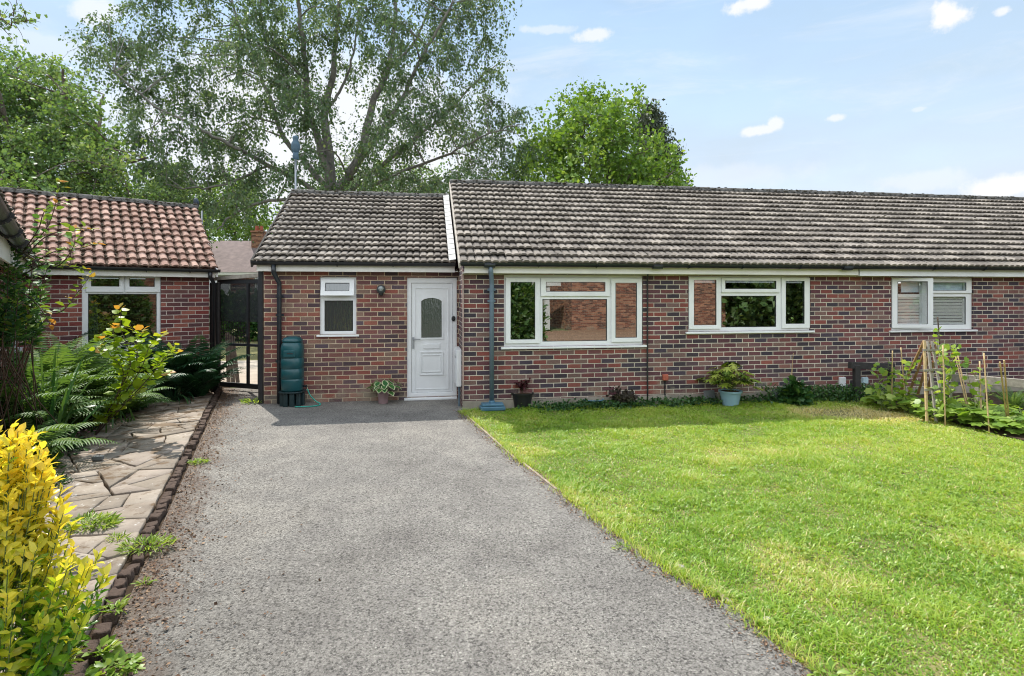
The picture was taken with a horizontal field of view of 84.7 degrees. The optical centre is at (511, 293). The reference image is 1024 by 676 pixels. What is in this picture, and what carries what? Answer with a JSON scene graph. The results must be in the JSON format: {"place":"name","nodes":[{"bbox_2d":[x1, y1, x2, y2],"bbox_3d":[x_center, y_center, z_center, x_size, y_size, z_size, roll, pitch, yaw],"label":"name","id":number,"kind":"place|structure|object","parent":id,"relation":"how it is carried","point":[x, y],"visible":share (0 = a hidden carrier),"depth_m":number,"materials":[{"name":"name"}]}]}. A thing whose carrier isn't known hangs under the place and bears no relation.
{"place":"outdoors","nodes":[
{"label":"outdoors","id":0,"kind":"place"},
{"bbox_2d":[0,0,47,45],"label":"overhanging branch","id":1,"kind":"object","parent":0,"point":[18,20],"visible":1,"depth_m":9.00,"materials":[{"name":"green plant"}]},
{"bbox_2d":[0,392,213,675],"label":"paved path","id":2,"kind":"structure","parent":0,"point":[142,464],"depth_m":5.49,"materials":[{"name":"stone"}]},
{"bbox_2d":[61,508,125,534],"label":"weed","id":3,"kind":"object","parent":2,"relation":"on","point":[112,518],"visible":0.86,"depth_m":4.26,"materials":[{"name":"green plant"}]},
{"bbox_2d":[105,530,132,542],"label":"weed","id":4,"kind":"object","parent":2,"relation":"on","point":[118,535],"visible":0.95,"depth_m":4.03,"materials":[{"name":"green plant"}]},
{"bbox_2d":[110,408,134,424],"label":"sword leaved plant","id":5,"kind":"object","parent":2,"relation":"on","point":[127,420],"visible":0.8,"depth_m":7.74,"materials":[{"name":"green plant"}]},
{"bbox_2d":[89,303,182,434],"bbox_3d":[-4.590,0.950,6.853,1.253,1.690,0.794,0,0,30],"label":"lime shrub","id":6,"kind":"object","parent":2,"relation":"on","point":[114,408],"visible":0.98,"depth_m":6.95,"materials":[{"name":"green plant"}]},
{"bbox_2d":[142,335,256,396],"bbox_3d":[-5.522,1.215,9.448,1.934,1.157,2.052,0,0,18],"label":"fern","id":7,"kind":"object","parent":2,"relation":"on","point":[205,386],"visible":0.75,"depth_m":9.41,"materials":[{"name":"plant"}]},
{"bbox_2d":[65,387,229,665],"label":"planting bed soil","id":8,"kind":"structure","parent":0,"point":[130,587],"depth_m":4.34,"materials":[{"name":"soil"}]},
{"bbox_2d":[3,441,65,474],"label":"shrub","id":9,"kind":"object","parent":8,"relation":"on","point":[57,457],"visible":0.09,"depth_m":5.68,"materials":[{"name":"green plant"}]},
{"bbox_2d":[0,350,109,430],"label":"fern","id":10,"kind":"object","parent":8,"relation":"on","point":[44,397],"visible":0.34,"depth_m":5.94,"materials":[{"name":"plant"}]},
{"bbox_2d":[0,419,114,675],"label":"golden shrub","id":11,"kind":"object","parent":8,"relation":"on","point":[27,487],"visible":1,"depth_m":2.31,"materials":[{"name":"yellow plant"}]},
{"bbox_2d":[2,348,115,455],"bbox_3d":[-5.165,1.185,6.086,1.260,1.240,1.239,0,0,23],"label":"sword leaved plant","id":12,"kind":"object","parent":8,"relation":"on","point":[62,412],"visible":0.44,"depth_m":6.12,"materials":[{"name":"green plant"}]},
{"bbox_2d":[0,411,118,475],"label":"fern","id":13,"kind":"object","parent":8,"relation":"on","point":[46,435],"visible":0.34,"depth_m":5.68,"materials":[{"name":"plant"}]},
{"bbox_2d":[53,470,74,486],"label":"shrub","id":14,"kind":"object","parent":8,"relation":"on","point":[64,480],"visible":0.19,"depth_m":5.22,"materials":[{"name":"green plant"}]},
{"bbox_2d":[1,351,138,417],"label":"fern","id":15,"kind":"object","parent":8,"relation":"on","point":[62,380],"visible":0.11,"depth_m":6.47,"materials":[{"name":"plant"}]},
{"bbox_2d":[42,335,98,386],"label":"fern","id":16,"kind":"object","parent":8,"relation":"on","point":[58,353],"visible":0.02,"depth_m":7.77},
{"bbox_2d":[52,431,90,455],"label":"shrub","id":17,"kind":"object","parent":8,"relation":"on","point":[83,448],"visible":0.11,"depth_m":6.28,"materials":[{"name":"green plant"}]},
{"bbox_2d":[66,659,88,675],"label":"edging brick","id":18,"kind":"object","parent":8,"relation":"on","point":[82,667],"visible":0.65,"depth_m":2.64,"materials":[{"name":"brick"}]},
{"bbox_2d":[7,333,152,413],"bbox_3d":[-5.926,1.113,7.310,2.516,1.360,2.114,0,0,43],"label":"fern","id":19,"kind":"object","parent":8,"relation":"on","point":[88,357],"visible":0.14,"depth_m":7.24,"materials":[{"name":"plant"}]},
{"bbox_2d":[76,638,101,663],"bbox_3d":[-2.071,1.763,2.753,0.081,0.099,0.101,-3,16,-21],"label":"edging brick","id":20,"kind":"object","parent":8,"relation":"on","point":[92,645],"visible":0.55,"depth_m":2.73,"materials":[{"name":"brick"}]},
{"bbox_2d":[8,336,171,428],"bbox_3d":[-5.752,1.190,7.154,1.964,1.207,2.227,0,0,28],"label":"fern","id":21,"kind":"object","parent":8,"relation":"on","point":[91,375],"visible":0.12,"depth_m":7.24,"materials":[{"name":"plant"}]},
{"bbox_2d":[92,622,111,639],"bbox_3d":[-2.165,1.789,2.970,0.080,0.072,0.098,2,4,-28],"label":"edging brick","id":22,"kind":"object","parent":8,"relation":"on","point":[101,630],"visible":0.73,"depth_m":2.95,"materials":[{"name":"brick"}]},
{"bbox_2d":[101,609,118,624],"bbox_3d":[-2.203,1.775,3.081,0.077,0.075,0.102,1,-13,-34],"label":"edging brick","id":23,"kind":"object","parent":8,"relation":"on","point":[110,617],"visible":0.66,"depth_m":3.05,"materials":[{"name":"brick"}]},
{"bbox_2d":[85,650,145,675],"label":"weed","id":24,"kind":"object","parent":8,"relation":"on","point":[110,658],"visible":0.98,"depth_m":2.67,"materials":[{"name":"green plant"}]},
{"bbox_2d":[105,587,125,604],"bbox_3d":[-2.326,1.782,3.299,0.083,0.083,0.108,6,-1,-19],"label":"edging brick","id":25,"kind":"object","parent":8,"relation":"on","point":[114,592],"visible":0.62,"depth_m":3.29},
{"bbox_2d":[99,594,131,615],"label":"weed","id":26,"kind":"object","parent":8,"relation":"on","point":[121,604],"visible":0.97,"depth_m":3.10,"materials":[{"name":"green plant"}]},
{"bbox_2d":[112,577,127,588],"bbox_3d":[-2.371,1.782,3.401,0.067,0.100,0.105,-3,6,-26],"label":"edging brick","id":27,"kind":"object","parent":8,"relation":"on","point":[119,583],"visible":0.58,"depth_m":3.40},
{"bbox_2d":[117,567,134,583],"bbox_3d":[-2.414,1.778,3.516,0.077,0.098,0.108,-5,5,-21],"label":"edging brick","id":28,"kind":"object","parent":8,"relation":"on","point":[128,573],"visible":0.69,"depth_m":3.50,"materials":[{"name":"brick"}]},
{"bbox_2d":[92,377,175,417],"bbox_3d":[-5.788,1.519,8.251,1.800,0.550,1.808,0,0,0],"label":"fern","id":29,"kind":"object","parent":8,"relation":"on","point":[132,405],"visible":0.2,"depth_m":8.20,"materials":[{"name":"plant"}]},
{"bbox_2d":[132,552,144,564],"bbox_3d":[-2.490,1.780,3.747,0.072,0.081,0.102,1,-1,-29],"label":"edging brick","id":30,"kind":"object","parent":8,"relation":"on","point":[140,558],"visible":0.69,"depth_m":3.72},
{"bbox_2d":[113,532,179,555],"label":"weed","id":31,"kind":"object","parent":8,"relation":"on","point":[151,538],"visible":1,"depth_m":3.89,"materials":[{"name":"green plant"}]},
{"bbox_2d":[140,526,154,534],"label":"edging brick","id":32,"kind":"object","parent":8,"relation":"on","point":[149,530],"visible":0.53,"depth_m":4.16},
{"bbox_2d":[149,512,161,523],"bbox_3d":[-2.793,1.768,4.401,0.078,0.091,0.106,2,-2,-21],"label":"edging brick","id":33,"kind":"object","parent":8,"relation":"on","point":[154,516],"visible":0.66,"depth_m":4.38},
{"bbox_2d":[96,331,224,401],"bbox_3d":[-5.960,1.220,9.265,2.225,1.147,2.170,0,0,0],"label":"fern","id":34,"kind":"object","parent":8,"relation":"on","point":[179,363],"visible":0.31,"depth_m":9.18,"materials":[{"name":"plant"}]},
{"bbox_2d":[165,484,175,493],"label":"edging brick","id":35,"kind":"object","parent":8,"relation":"on","point":[169,487],"visible":0.77,"depth_m":5.04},
{"bbox_2d":[145,380,203,403],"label":"sword leaved plant","id":36,"kind":"object","parent":8,"relation":"on","point":[175,394],"visible":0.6,"depth_m":9.16,"materials":[{"name":"plant"}]},
{"bbox_2d":[210,282,219,390],"bbox_3d":[-5.502,0.788,10.405,0.218,2.005,0.030,0,0,20],"label":"gate post","id":37,"kind":"object","parent":8,"relation":"on","point":[218,315],"visible":0.43,"depth_m":10.37,"materials":[{"name":"metal"}]},
{"bbox_2d":[213,273,257,388],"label":"garden gate","id":38,"kind":"structure","parent":8,"relation":"on","point":[234,280],"depth_m":10.35,"materials":[{"name":"black metal"}]},
{"bbox_2d":[209,329,257,360],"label":"back lawn","id":39,"kind":"structure","parent":0,"point":[242,351],"depth_m":17.51,"materials":[{"name":"plant"}]},
{"bbox_2d":[145,226,266,302],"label":"house","id":40,"kind":"structure","parent":39,"relation":"on","point":[232,257],"depth_m":33.28,"materials":[{"name":"tile"}]},
{"bbox_2d":[209,289,257,341],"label":"garden hedge","id":41,"kind":"object","parent":39,"relation":"on","point":[253,330],"visible":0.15,"depth_m":21.33,"materials":[{"name":"green plant"}]},
{"bbox_2d":[58,0,556,242],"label":"birch tree","id":42,"kind":"object","parent":39,"relation":"on","point":[289,96],"visible":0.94,"depth_m":22.94,"materials":[{"name":"green plant"}]},
{"bbox_2d":[493,75,696,186],"bbox_3d":[4.598,-4.518,27.415,12.827,12.692,11.583,0,0,-23],"label":"leafy tree","id":43,"kind":"object","parent":39,"relation":"on","point":[609,126],"visible":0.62,"depth_m":25.48,"materials":[{"name":"green plant"}]},
{"bbox_2d":[221,360,257,383],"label":"patio","id":44,"kind":"structure","parent":0,"point":[253,372],"depth_m":12.91,"materials":[{"name":"stone"}]},
{"bbox_2d":[225,332,230,381],"bbox_3d":[-5.706,1.275,11.290,0.072,1.001,0.272,0,0,-34],"label":"leaning plank","id":45,"kind":"object","parent":44,"relation":"on","point":[228,368],"visible":0.44,"depth_m":11.28,"materials":[{"name":"brown wood"}]},
{"bbox_2d":[229,335,234,381],"bbox_3d":[-5.632,1.300,11.290,0.068,0.954,0.299,0,0,-41],"label":"leaning plank","id":46,"kind":"object","parent":44,"relation":"on","point":[232,366],"visible":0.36,"depth_m":11.28,"materials":[{"name":"brown wood"}]},
{"bbox_2d":[232,336,239,382],"bbox_3d":[-5.559,1.315,11.290,0.327,0.927,0.064,0,0,43],"label":"leaning plank","id":47,"kind":"object","parent":44,"relation":"on","point":[237,379],"visible":0.69,"depth_m":11.26,"materials":[{"name":"brown wood"}]},
{"bbox_2d":[295,159,296,188],"bbox_3d":[-4.851,-0.665,12.600,0.042,4.910,0.041,0,0,0],"label":"metal pole","id":48,"kind":"object","parent":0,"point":[295,173],"visible":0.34,"depth_m":12.59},
{"bbox_2d":[291,135,299,159],"bbox_3d":[-4.844,-3.270,12.582,0.200,0.570,0.280,0,0,-23],"label":"antenna","id":49,"kind":"object","parent":48,"relation":"on","point":[295,146],"visible":1,"depth_m":12.52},
{"bbox_2d":[99,388,812,675],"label":"driveway","id":50,"kind":"structure","parent":0,"point":[434,538],"depth_m":3.59,"materials":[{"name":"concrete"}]},
{"bbox_2d":[74,634,122,662],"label":"weed","id":51,"kind":"object","parent":50,"relation":"on","point":[108,641],"visible":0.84,"depth_m":2.77,"materials":[{"name":"green plant"}]},
{"bbox_2d":[258,271,263,403],"bbox_3d":[-4.101,0.660,9.184,0.070,2.260,0.070,0,0,-9],"label":"gate post","id":52,"kind":"object","parent":50,"relation":"on","point":[261,336],"visible":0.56,"depth_m":9.15,"materials":[{"name":"black"}]},
{"bbox_2d":[278,389,305,406],"bbox_3d":[-3.526,1.667,9.030,0.390,0.233,0.390,0,0,0],"label":"water butt stand","id":53,"kind":"object","parent":50,"relation":"on","point":[289,399],"visible":0.8,"depth_m":8.90,"materials":[{"name":"plastic"}]},
{"bbox_2d":[281,336,307,391],"bbox_3d":[-3.489,1.114,9.027,0.414,0.870,0.359,0,0,-9],"label":"water butt","id":54,"kind":"object","parent":53,"relation":"on","point":[292,363],"visible":1,"depth_m":8.88,"materials":[{"name":"green plastic"}]},
{"bbox_2d":[366,378,400,403],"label":"potted hosta","id":55,"kind":"object","parent":50,"relation":"on","point":[383,391],"visible":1,"depth_m":9.12,"materials":[{"name":"plant"}]},
{"bbox_2d":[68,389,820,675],"bbox_3d":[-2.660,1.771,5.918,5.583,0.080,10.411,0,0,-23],"label":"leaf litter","id":56,"kind":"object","parent":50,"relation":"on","point":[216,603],"visible":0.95,"depth_m":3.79,"materials":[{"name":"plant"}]},
{"bbox_2d":[0,0,1023,282],"label":"sky","id":57,"kind":"structure","parent":0,"point":[887,96],"materials":[{"name":"blue"}]},
{"bbox_2d":[230,387,1023,440],"bbox_3d":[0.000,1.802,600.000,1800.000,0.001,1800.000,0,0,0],"label":"ground","id":58,"kind":"structure","parent":0,"point":[929,417],"depth_m":7.59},
{"bbox_2d":[0,189,38,397],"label":"brick outbuilding","id":59,"kind":"structure","parent":58,"relation":"on","point":[13,233],"depth_m":4.20,"materials":[{"name":"paint"}]},
{"bbox_2d":[0,246,83,452],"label":"climbing shrub","id":60,"kind":"object","parent":59,"relation":"attached to","point":[15,317],"visible":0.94,"depth_m":5.07,"materials":[{"name":"green plant"}]},
{"bbox_2d":[15,178,104,329],"bbox_3d":[-3.903,-0.338,4.810,1.037,1.293,0.334,0,0,18],"label":"rose spray","id":61,"kind":"object","parent":59,"relation":"attached to","point":[48,216],"visible":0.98,"depth_m":4.76,"materials":[{"name":"green plant"}]},
{"bbox_2d":[0,34,185,202],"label":"broadleaf tree","id":62,"kind":"object","parent":58,"relation":"on","point":[38,142],"visible":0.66,"depth_m":15.46,"materials":[{"name":"green plant"}]},
{"bbox_2d":[0,187,220,392],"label":"neighbouring bungalow","id":63,"kind":"object","parent":58,"relation":"on","point":[166,247],"visible":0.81,"depth_m":9.96,"materials":[{"name":"tile"}]},
{"bbox_2d":[82,275,162,351],"bbox_3d":[-6.597,0.311,9.525,1.202,1.307,0.135,0,0,-39],"label":"window","id":64,"kind":"structure","parent":63,"relation":"in","point":[124,287],"depth_m":9.49,"materials":[{"name":"white plastic"}]},
{"bbox_2d":[119,156,221,247],"bbox_3d":[-18.949,-2.669,30.536,5.584,8.951,10.810,0,0,-35],"label":"garden tree","id":65,"kind":"object","parent":58,"relation":"on","point":[211,234],"visible":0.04,"depth_m":29.23,"materials":[{"name":"green plant"}]},
{"bbox_2d":[193,164,283,240],"bbox_3d":[-19.736,-3.867,40.190,8.835,11.336,5.810,0,0,0],"label":"garden tree","id":66,"kind":"object","parent":58,"relation":"on","point":[263,222],"visible":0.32,"depth_m":39.57,"materials":[{"name":"green plant"}]},
{"bbox_2d":[315,152,466,192],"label":"garden tree","id":67,"kind":"object","parent":58,"relation":"on","point":[429,173],"visible":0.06,"depth_m":43.89,"materials":[{"name":"green plant"}]},
{"bbox_2d":[464,412,517,460],"bbox_3d":[-0.338,1.800,7.234,0.028,0.055,2.523,0,0,-18],"label":"timber edging","id":68,"kind":"object","parent":58,"relation":"on","point":[491,437],"visible":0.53,"depth_m":6.96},
{"bbox_2d":[522,462,557,489],"bbox_3d":[0.262,1.800,5.523,0.028,0.055,0.858,0,0,-20],"label":"timber edging","id":69,"kind":"object","parent":58,"relation":"on","point":[544,479],"visible":0.49,"depth_m":5.43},
{"bbox_2d":[250,179,1023,410],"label":"terraced bungalow","id":70,"kind":"object","parent":58,"relation":"on","point":[558,291],"visible":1,"depth_m":9.67,"materials":[{"name":"brick"}]},
{"bbox_2d":[316,277,358,336],"bbox_3d":[-2.884,0.210,9.325,0.677,0.991,0.169,0,0,-9],"label":"window","id":71,"kind":"structure","parent":70,"relation":"in","point":[337,294],"depth_m":9.34,"materials":[{"name":"white plastic"}]},
{"bbox_2d":[404,278,456,400],"bbox_3d":[-1.382,0.755,9.562,0.888,2.070,0.180,0,0,-9],"label":"door","id":72,"kind":"structure","parent":70,"relation":"in","point":[431,302],"depth_m":9.61,"materials":[{"name":"white plastic"}]},
{"bbox_2d":[454,346,461,405],"bbox_3d":[-0.881,1.333,9.111,0.090,0.914,0.550,0,0,-9],"label":"meter box","id":73,"kind":"object","parent":70,"relation":"attached to","point":[458,365],"visible":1,"depth_m":8.85,"materials":[{"name":"white plastic"}]},
{"bbox_2d":[454,349,456,384],"bbox_3d":[-0.915,1.167,9.105,0.007,0.524,0.490,0,0,-9],"label":"door","id":74,"kind":"structure","parent":73,"relation":"in","point":[455,352],"depth_m":9.05,"materials":[{"name":"white plastic"}]},
{"bbox_2d":[501,275,646,348],"bbox_3d":[1.006,0.283,9.058,2.404,1.172,0.135,0,0,-9],"label":"window","id":75,"kind":"structure","parent":70,"relation":"in","point":[609,293],"depth_m":9.05,"materials":[{"name":"white plastic"}]},
{"bbox_2d":[685,276,814,333],"bbox_3d":[4.033,0.179,9.538,2.346,0.964,0.135,0,0,-9],"label":"window","id":76,"kind":"structure","parent":70,"relation":"in","point":[779,291],"depth_m":9.55,"materials":[{"name":"white plastic"}]},
{"bbox_2d":[889,277,977,332],"bbox_3d":[7.541,0.187,10.045,1.791,0.980,0.232,0,0,-9],"label":"window","id":77,"kind":"structure","parent":70,"relation":"in","point":[926,291],"depth_m":10.08,"materials":[{"name":"white plastic"}]},
{"bbox_2d":[625,97,695,186],"bbox_3d":[8.559,-5.162,33.096,5.487,13.931,6.532,0,0,0],"label":"conifer tree","id":78,"kind":"object","parent":58,"relation":"on","point":[645,119],"visible":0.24,"depth_m":33.40,"materials":[{"name":"green plant"}]},
{"bbox_2d":[457,398,1023,675],"bbox_3d":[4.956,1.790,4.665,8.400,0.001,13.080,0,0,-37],"label":"lawn","id":79,"kind":"structure","parent":0,"point":[913,662],"depth_m":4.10,"materials":[{"name":"plant"}]},
{"bbox_2d":[511,378,533,407],"bbox_3d":[0.163,1.541,8.889,0.363,0.498,0.363,0,0,0],"label":"potted acer","id":80,"kind":"object","parent":79,"relation":"on","point":[524,399],"visible":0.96,"depth_m":8.79,"materials":[{"name":"plastic"}]},
{"bbox_2d":[517,395,717,412],"bbox_3d":[1.731,1.740,8.961,3.358,0.185,0.825,0,0,-9],"label":"ground cover","id":81,"kind":"object","parent":79,"relation":"on","point":[565,406],"visible":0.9,"depth_m":8.83,"materials":[{"name":"green plant"}]},
{"bbox_2d":[606,386,637,403],"bbox_3d":[1.773,1.621,8.909,0.401,0.345,0.493,0,0,-28],"label":"acer","id":82,"kind":"object","parent":79,"relation":"on","point":[624,396],"visible":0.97,"depth_m":8.86,"materials":[{"name":"plant"}]},
{"bbox_2d":[703,390,715,400],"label":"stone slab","id":83,"kind":"structure","parent":79,"relation":"on","point":[709,393],"depth_m":9.27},
{"bbox_2d":[677,394,776,405],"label":"ground cover","id":84,"kind":"object","parent":79,"relation":"on","point":[751,398],"visible":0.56,"depth_m":9.23,"materials":[{"name":"green plant"}]},
{"bbox_2d":[696,361,764,405],"bbox_3d":[3.513,1.442,9.115,1.015,0.696,0.951,0,0,0],"label":"potted fatsia","id":85,"kind":"object","parent":79,"relation":"on","point":[730,395],"visible":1,"depth_m":8.95,"materials":[{"name":"plant"}]},
{"bbox_2d":[760,618,796,637],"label":"weed","id":86,"kind":"object","parent":79,"relation":"on","point":[774,622],"visible":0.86,"depth_m":2.99,"materials":[{"name":"green plant"}]},
{"bbox_2d":[777,375,813,405],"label":"leafy shrub","id":87,"kind":"object","parent":79,"relation":"on","point":[794,386],"visible":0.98,"depth_m":9.06,"materials":[{"name":"green plant"}]},
{"bbox_2d":[756,382,897,404],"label":"ground cover","id":88,"kind":"object","parent":79,"relation":"on","point":[826,395],"visible":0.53,"depth_m":9.35,"materials":[{"name":"green plant"}]},
{"bbox_2d":[805,658,849,675],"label":"weed","id":89,"kind":"object","parent":79,"relation":"on","point":[831,664],"visible":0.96,"depth_m":2.65,"materials":[{"name":"green plant"}]},
{"bbox_2d":[870,358,901,410],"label":"bean plant","id":90,"kind":"object","parent":79,"relation":"on","point":[878,395],"visible":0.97,"depth_m":8.59,"materials":[{"name":"green plant"}]},
{"bbox_2d":[895,360,920,413],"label":"bean plant","id":91,"kind":"object","parent":79,"relation":"on","point":[911,409],"visible":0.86,"depth_m":8.40,"materials":[{"name":"green plant"}]},
{"bbox_2d":[898,340,956,422],"bbox_3d":[6.152,1.235,8.386,0.542,1.109,1.514,0,0,20],"label":"garden trellis","id":92,"kind":"object","parent":79,"relation":"on","point":[927,347],"visible":0.84,"depth_m":8.22,"materials":[{"name":"brown wood"}]},
{"bbox_2d":[909,398,974,421],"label":"squash plant","id":93,"kind":"object","parent":79,"relation":"on","point":[920,412],"visible":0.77,"depth_m":7.84,"materials":[{"name":"green plant"}]},
{"bbox_2d":[942,345,945,425],"bbox_3d":[5.955,1.255,7.747,0.019,1.076,0.386,0,0,34],"label":"bamboo cane","id":94,"kind":"object","parent":79,"relation":"on","point":[944,386],"visible":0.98,"depth_m":7.74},
{"bbox_2d":[930,344,961,416],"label":"bean plant","id":95,"kind":"object","parent":79,"relation":"on","point":[950,371],"visible":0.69,"depth_m":7.89,"materials":[{"name":"green plant"}]},
{"bbox_2d":[983,353,989,433],"bbox_3d":[6.204,1.288,7.349,0.019,1.011,0.372,0,0,31],"label":"bamboo cane","id":96,"kind":"object","parent":79,"relation":"on","point":[986,392],"visible":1,"depth_m":7.35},
{"bbox_2d":[874,391,1023,439],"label":"flower bed soil","id":97,"kind":"structure","parent":0,"point":[995,400],"depth_m":9.13,"materials":[{"name":"soil"}]},
{"bbox_2d":[848,362,894,400],"bbox_3d":[6.160,1.464,9.591,1.066,0.652,0.112,0,0,-21],"label":"post and rail fence","id":98,"kind":"object","parent":97,"relation":"on","point":[856,367],"visible":0.55,"depth_m":9.46,"materials":[{"name":"wood"}]},
{"bbox_2d":[860,388,917,406],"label":"squash plant","id":99,"kind":"object","parent":97,"relation":"on","point":[868,398],"visible":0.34,"depth_m":8.96,"materials":[{"name":"green plant"}]},
{"bbox_2d":[882,392,945,411],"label":"squash plant","id":100,"kind":"object","parent":97,"relation":"on","point":[902,403],"visible":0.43,"depth_m":8.38,"materials":[{"name":"green plant"}]},
{"bbox_2d":[932,326,955,401],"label":"bean plant","id":101,"kind":"object","parent":97,"relation":"on","point":[937,344],"visible":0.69,"depth_m":8.20,"materials":[{"name":"green plant"}]},
{"bbox_2d":[932,400,1004,423],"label":"squash plant","id":102,"kind":"object","parent":97,"relation":"on","point":[996,407],"visible":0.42,"depth_m":7.64,"materials":[{"name":"green plant"}]},
{"bbox_2d":[956,356,999,423],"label":"bean plant","id":103,"kind":"object","parent":97,"relation":"on","point":[965,364],"visible":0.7,"depth_m":7.70,"materials":[{"name":"green plant"}]},
{"bbox_2d":[951,374,1023,403],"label":"post and rail fence","id":104,"kind":"object","parent":97,"relation":"on","point":[1014,382],"visible":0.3,"depth_m":8.22,"materials":[{"name":"grey wood"}]},
{"bbox_2d":[956,397,1018,410],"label":"squash plant","id":105,"kind":"object","parent":97,"relation":"on","point":[1002,405],"visible":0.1,"depth_m":8.07,"materials":[{"name":"green plant"}]},
{"bbox_2d":[955,407,1023,429],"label":"squash plant","id":106,"kind":"object","parent":97,"relation":"on","point":[963,417],"visible":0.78,"depth_m":7.35,"materials":[{"name":"green plant"}]},
{"bbox_2d":[999,362,1006,415],"bbox_3d":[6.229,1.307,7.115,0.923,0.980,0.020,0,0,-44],"label":"bamboo cane","id":107,"kind":"object","parent":97,"relation":"on","point":[1003,389],"visible":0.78,"depth_m":7.03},
{"bbox_2d":[982,406,1023,434],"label":"squash plant","id":108,"kind":"object","parent":97,"relation":"on","point":[1019,430],"visible":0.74,"depth_m":7.14,"materials":[{"name":"green plant"}]},
{"bbox_2d":[1003,360,1009,428],"bbox_3d":[6.254,1.298,7.102,0.020,0.998,0.868,0,0,45],"label":"bamboo cane","id":109,"kind":"object","parent":97,"relation":"on","point":[1006,388],"visible":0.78,"depth_m":7.02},
{"bbox_2d":[987,387,1023,410],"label":"feathery plant","id":110,"kind":"object","parent":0,"point":[1017,400],"visible":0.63,"depth_m":8.45,"materials":[{"name":"plant"}]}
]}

